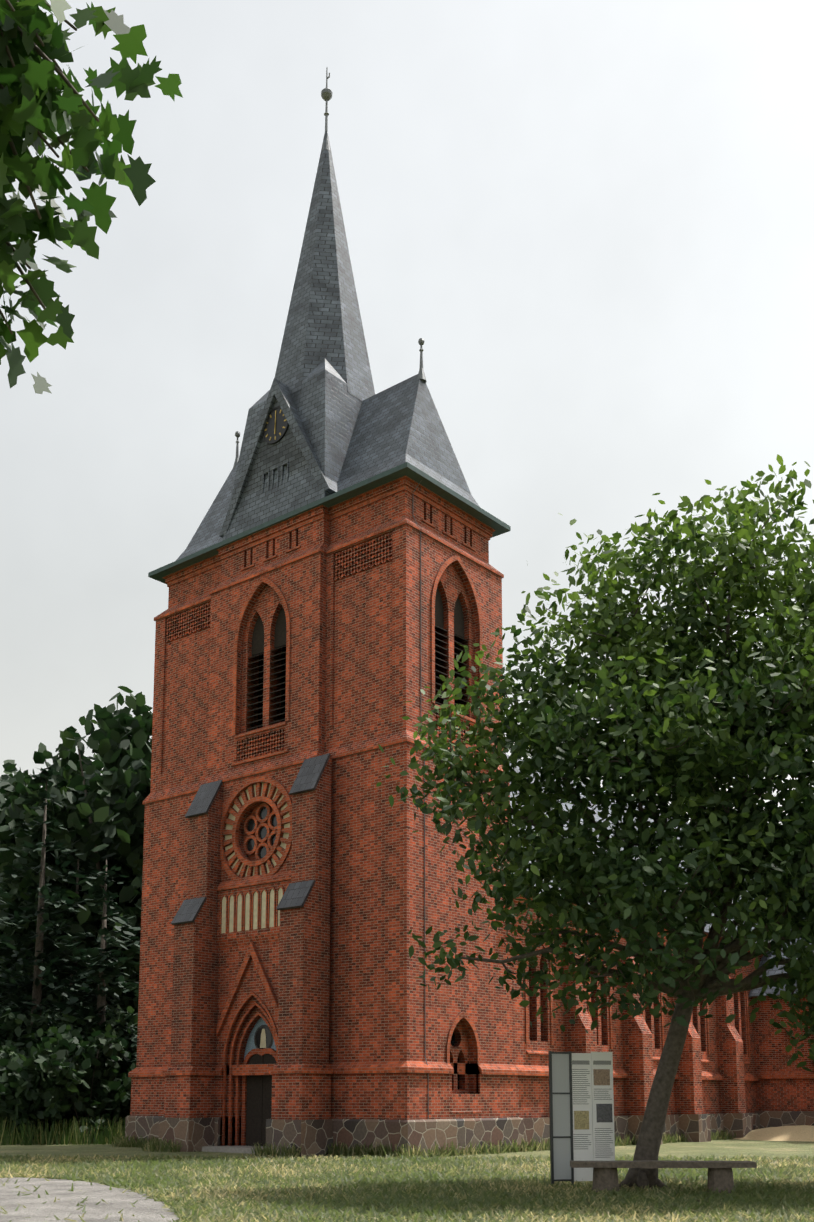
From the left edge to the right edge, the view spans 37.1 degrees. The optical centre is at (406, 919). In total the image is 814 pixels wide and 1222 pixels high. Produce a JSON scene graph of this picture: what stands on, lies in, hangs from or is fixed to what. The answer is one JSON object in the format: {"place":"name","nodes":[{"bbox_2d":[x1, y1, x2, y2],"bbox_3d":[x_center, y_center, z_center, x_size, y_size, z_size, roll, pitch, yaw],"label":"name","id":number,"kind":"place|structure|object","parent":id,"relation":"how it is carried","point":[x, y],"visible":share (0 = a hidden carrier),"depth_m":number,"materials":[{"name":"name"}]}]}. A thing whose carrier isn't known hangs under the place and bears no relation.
{"place":"outdoors","nodes":[
{"label":"outdoors","id":0,"kind":"place"},
{"bbox_2d":[0,1116,124,1145],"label":"tall dry grass","id":1,"kind":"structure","parent":0,"point":[31,1136],"depth_m":39.79,"materials":[{"name":"green plant"}]},
{"bbox_2d":[0,1177,178,1221],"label":"gravel path","id":2,"kind":"structure","parent":0,"point":[117,1200],"depth_m":17.65,"materials":[{"name":"grey gravel"}]},
{"bbox_2d":[0,0,182,393],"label":"maple","id":3,"kind":"object","parent":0,"point":[33,101],"depth_m":4.33,"materials":[{"name":"green plant"}]},
{"bbox_2d":[158,519,483,1156],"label":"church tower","id":4,"kind":"structure","parent":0,"point":[258,900],"depth_m":35.21,"materials":[{"name":"red brick"}]},
{"bbox_2d":[0,1139,813,1221],"bbox_3d":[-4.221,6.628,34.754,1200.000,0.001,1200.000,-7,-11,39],"label":"ground","id":5,"kind":"structure","parent":0,"point":[730,1147],"depth_m":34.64,"materials":[{"name":"green plant"}]},
{"bbox_2d":[0,848,36,1074],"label":"spruce needles","id":6,"kind":"object","parent":5,"relation":"on","point":[20,1002],"visible":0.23,"depth_m":45.74,"materials":[{"name":"green plant"}]},
{"bbox_2d":[0,759,40,950],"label":"tree","id":7,"kind":"object","parent":5,"relation":"on","point":[8,762],"depth_m":63.84,"materials":[{"name":"green plant"}]},
{"bbox_2d":[0,1009,55,1073],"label":"bush leaves","id":8,"kind":"object","parent":5,"relation":"on","point":[18,1021],"visible":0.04,"depth_m":44.48,"materials":[{"name":"green plant"}]},
{"bbox_2d":[0,1040,73,1139],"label":"bush leaves","id":9,"kind":"object","parent":5,"relation":"on","point":[9,1054],"depth_m":40.50,"materials":[{"name":"green plant"}]},
{"bbox_2d":[30,781,46,1032],"bbox_3d":[-14.559,1.250,48.098,0.546,14.500,0.532,-7,-11,39],"label":"tree trunk","id":10,"kind":"object","parent":5,"relation":"on","point":[37,993],"visible":0.27,"depth_m":48.08,"materials":[{"name":"brown plant"}]},
{"bbox_2d":[0,1046,116,1137],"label":"bush leaves","id":11,"kind":"object","parent":5,"relation":"on","point":[36,1097],"depth_m":40.30,"materials":[{"name":"green plant"}]},
{"bbox_2d":[0,767,116,1046],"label":"spruce needles","id":12,"kind":"object","parent":5,"relation":"on","point":[42,777],"visible":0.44,"depth_m":48.09,"materials":[{"name":"green plant"}]},
{"bbox_2d":[18,848,116,1044],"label":"tree leaves","id":13,"kind":"object","parent":5,"relation":"on","point":[66,871],"visible":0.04,"depth_m":50.16,"materials":[{"name":"green plant"}]},
{"bbox_2d":[0,764,140,1036],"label":"tree","id":14,"kind":"object","parent":5,"relation":"on","point":[50,857],"visible":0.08,"depth_m":55.39,"materials":[{"name":"green plant"}]},
{"bbox_2d":[12,1008,128,1116],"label":"bush leaves","id":15,"kind":"object","parent":5,"relation":"on","point":[71,1022],"visible":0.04,"depth_m":43.56,"materials":[{"name":"green plant"}]},
{"bbox_2d":[69,858,78,1007],"bbox_3d":[-13.778,2.818,50.183,0.546,12.000,0.532,-7,-11,39],"label":"trunk","id":16,"kind":"object","parent":5,"relation":"on","point":[77,888],"depth_m":50.69,"materials":[{"name":"brown plant"}]},
{"bbox_2d":[0,686,152,1034],"bbox_3d":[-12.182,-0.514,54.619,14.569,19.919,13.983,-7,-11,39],"label":"tall tree","id":17,"kind":"object","parent":5,"relation":"on","point":[114,808],"depth_m":51.86,"materials":[{"name":"green plant"}]},
{"bbox_2d":[23,1023,135,1140],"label":"bush leaves","id":18,"kind":"object","parent":5,"relation":"on","point":[48,1060],"depth_m":40.89,"materials":[{"name":"green plant"}]},
{"bbox_2d":[35,864,140,1126],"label":"spruce needles","id":19,"kind":"object","parent":5,"relation":"on","point":[87,1002],"visible":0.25,"depth_m":45.08,"materials":[{"name":"green plant"}]},
{"bbox_2d":[69,1061,131,1135],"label":"bush leaves","id":20,"kind":"object","parent":5,"relation":"on","point":[125,1082],"depth_m":41.43,"materials":[{"name":"green plant"}]},
{"bbox_2d":[97,859,106,1024],"bbox_3d":[-11.444,2.899,45.551,0.546,10.500,0.532,-7,-11,39],"label":"spruce wood","id":21,"kind":"object","parent":5,"relation":"on","point":[101,1000],"visible":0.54,"depth_m":45.55,"materials":[{"name":"brown plant"}]},
{"bbox_2d":[80,1000,137,1074],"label":"bush leaves","id":22,"kind":"object","parent":5,"relation":"on","point":[113,1021],"visible":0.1,"depth_m":44.34,"materials":[{"name":"green plant"}]},
{"bbox_2d":[130,490,518,1145],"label":"church tower wall","id":23,"kind":"structure","parent":5,"relation":"on","point":[360,664],"depth_m":34.69,"materials":[{"name":"red brick"}]},
{"bbox_2d":[143,475,503,804],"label":"tower bands","id":24,"kind":"object","parent":23,"relation":"attached to","point":[425,495],"visible":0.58,"depth_m":36.10,"materials":[{"name":"red brick"}]},
{"bbox_2d":[125,1116,523,1156],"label":"tower plinth","id":25,"kind":"structure","parent":23,"relation":"attached to","point":[427,1133],"depth_m":32.44,"materials":[{"name":"grey stone"}]},
{"bbox_2d":[128,1061,521,1076],"bbox_3d":[-2.834,4.580,36.747,11.480,0.310,5.430,-7,-11,39],"label":"tower water table","id":26,"kind":"object","parent":23,"relation":"attached to","point":[385,1067],"visible":0.44,"depth_m":33.61,"materials":[{"name":"red brick"}]},
{"bbox_2d":[176,131,479,560],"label":"tower roof","id":27,"kind":"structure","parent":23,"relation":"on","point":[348,426],"depth_m":38.30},
{"bbox_2d":[242,399,308,496],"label":"roof gable","id":28,"kind":"structure","parent":27,"relation":"on","point":[286,448],"depth_m":38.02,"materials":[{"name":"grey stone"}]},
{"bbox_2d":[262,406,288,494],"bbox_3d":[-4.014,-14.556,38.100,1.180,3.090,0.392,-7,-11,39],"label":"tower clock","id":29,"kind":"object","parent":28,"relation":"attached to","point":[276,428],"visible":0.65,"depth_m":38.05,"materials":[{"name":"black metal"}]},
{"bbox_2d":[148,462,510,583],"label":"roof eaves","id":30,"kind":"object","parent":27,"relation":"attached to","point":[435,486],"visible":0.5,"depth_m":36.07,"materials":[{"name":"green metal"}]},
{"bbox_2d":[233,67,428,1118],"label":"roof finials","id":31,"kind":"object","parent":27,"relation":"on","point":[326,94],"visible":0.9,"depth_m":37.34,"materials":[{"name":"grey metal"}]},
{"bbox_2d":[111,1128,758,1158],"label":"wall weeds","id":32,"kind":"object","parent":5,"relation":"on","point":[152,1145],"depth_m":33.11,"materials":[{"name":"green plant"}]},
{"bbox_2d":[548,1051,614,1184],"bbox_3d":[3.047,3.462,21.136,1.160,2.330,0.065,2,-8,-11],"label":"info stele","id":33,"kind":"object","parent":5,"relation":"on","point":[581,1104],"visible":1,"depth_m":21.13,"materials":[{"name":"white metal"}]},
{"bbox_2d":[376,454,813,1189],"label":"walnut tree","id":34,"kind":"object","parent":5,"relation":"on","point":[674,692],"depth_m":20.28,"materials":[{"name":"green plant"}]},
{"bbox_2d":[506,754,813,1145],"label":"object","id":35,"kind":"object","parent":5,"relation":"on","point":[784,1094],"visible":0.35,"depth_m":44.83,"materials":[{"name":"red brick"}]},
{"bbox_2d":[570,1160,756,1193],"bbox_3d":[4.152,4.178,19.741,2.952,0.511,0.530,0,-8,1],"label":"bench","id":36,"kind":"object","parent":5,"relation":"on","point":[720,1175],"visible":0.9,"depth_m":19.56,"materials":[{"name":"grey stone"}]},
{"bbox_2d":[734,1125,813,1141],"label":"sand heap","id":37,"kind":"object","parent":5,"relation":"on","point":[795,1133],"visible":0.85,"depth_m":43.65,"materials":[{"name":"beige sand"}]},
{"bbox_3d":[21.768,1.903,46.968,5.379,12.960,6.080,-7,-11,39],"label":"tree wood","id":38,"kind":"object","parent":5,"relation":"on","visible":0},
{"bbox_2d":[783,953,813,1063],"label":"tree leaves","id":39,"kind":"object","parent":38,"relation":"attached to","point":[811,1021],"visible":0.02,"depth_m":46.52,"materials":[{"name":"green plant"}]},
{"bbox_2d":[0,0,813,824],"label":"sky","id":40,"kind":"structure","parent":0,"point":[593,220],"materials":[{"name":"white"}]},
{"bbox_2d":[511,905,761,1117],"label":"nave walls","id":41,"kind":"structure","parent":0,"point":[533,1094],"depth_m":39.65,"materials":[{"name":"red brick"}]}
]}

